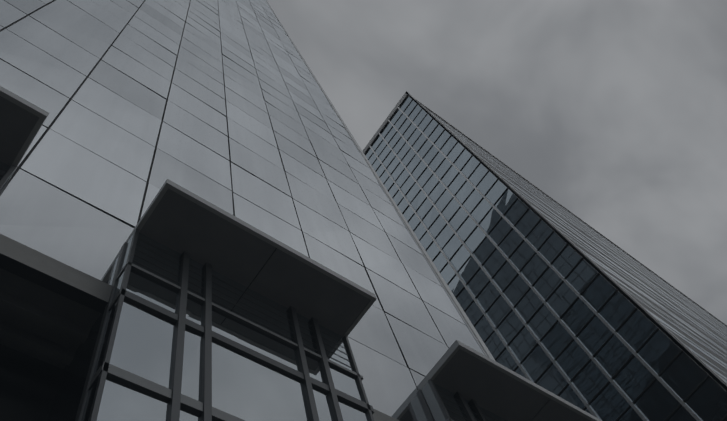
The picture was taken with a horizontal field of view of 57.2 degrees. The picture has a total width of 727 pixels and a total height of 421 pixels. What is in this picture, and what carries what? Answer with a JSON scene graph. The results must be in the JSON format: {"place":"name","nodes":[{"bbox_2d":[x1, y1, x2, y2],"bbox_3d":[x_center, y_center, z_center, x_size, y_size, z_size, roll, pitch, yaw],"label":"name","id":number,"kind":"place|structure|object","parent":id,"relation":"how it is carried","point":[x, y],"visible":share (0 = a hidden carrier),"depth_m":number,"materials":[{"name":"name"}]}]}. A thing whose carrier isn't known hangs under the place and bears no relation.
{"place":"outdoors","nodes":[
{"label":"outdoors","id":0,"kind":"place"},
{"bbox_2d":[0,86,601,420],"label":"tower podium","id":1,"kind":"object","parent":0,"point":[201,309],"visible":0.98,"depth_m":11.24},
{"bbox_2d":[267,0,726,324],"label":"sky","id":2,"kind":"structure","parent":0,"point":[615,110],"materials":[{"name":"grey"}]},
{"bbox_2d":[363,91,726,420],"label":"tower","id":3,"kind":"structure","parent":0,"point":[552,295],"depth_m":72.28,"materials":[{"name":"black glass"}]},
{"bbox_3d":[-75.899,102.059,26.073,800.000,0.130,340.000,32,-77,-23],"label":"roads","id":4,"kind":"structure","parent":0,"visible":0},
{"bbox_2d":[0,0,494,420],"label":"tower","id":5,"kind":"structure","parent":4,"relation":"on","point":[227,106],"depth_m":20.91,"materials":[{"name":"grey glass"}]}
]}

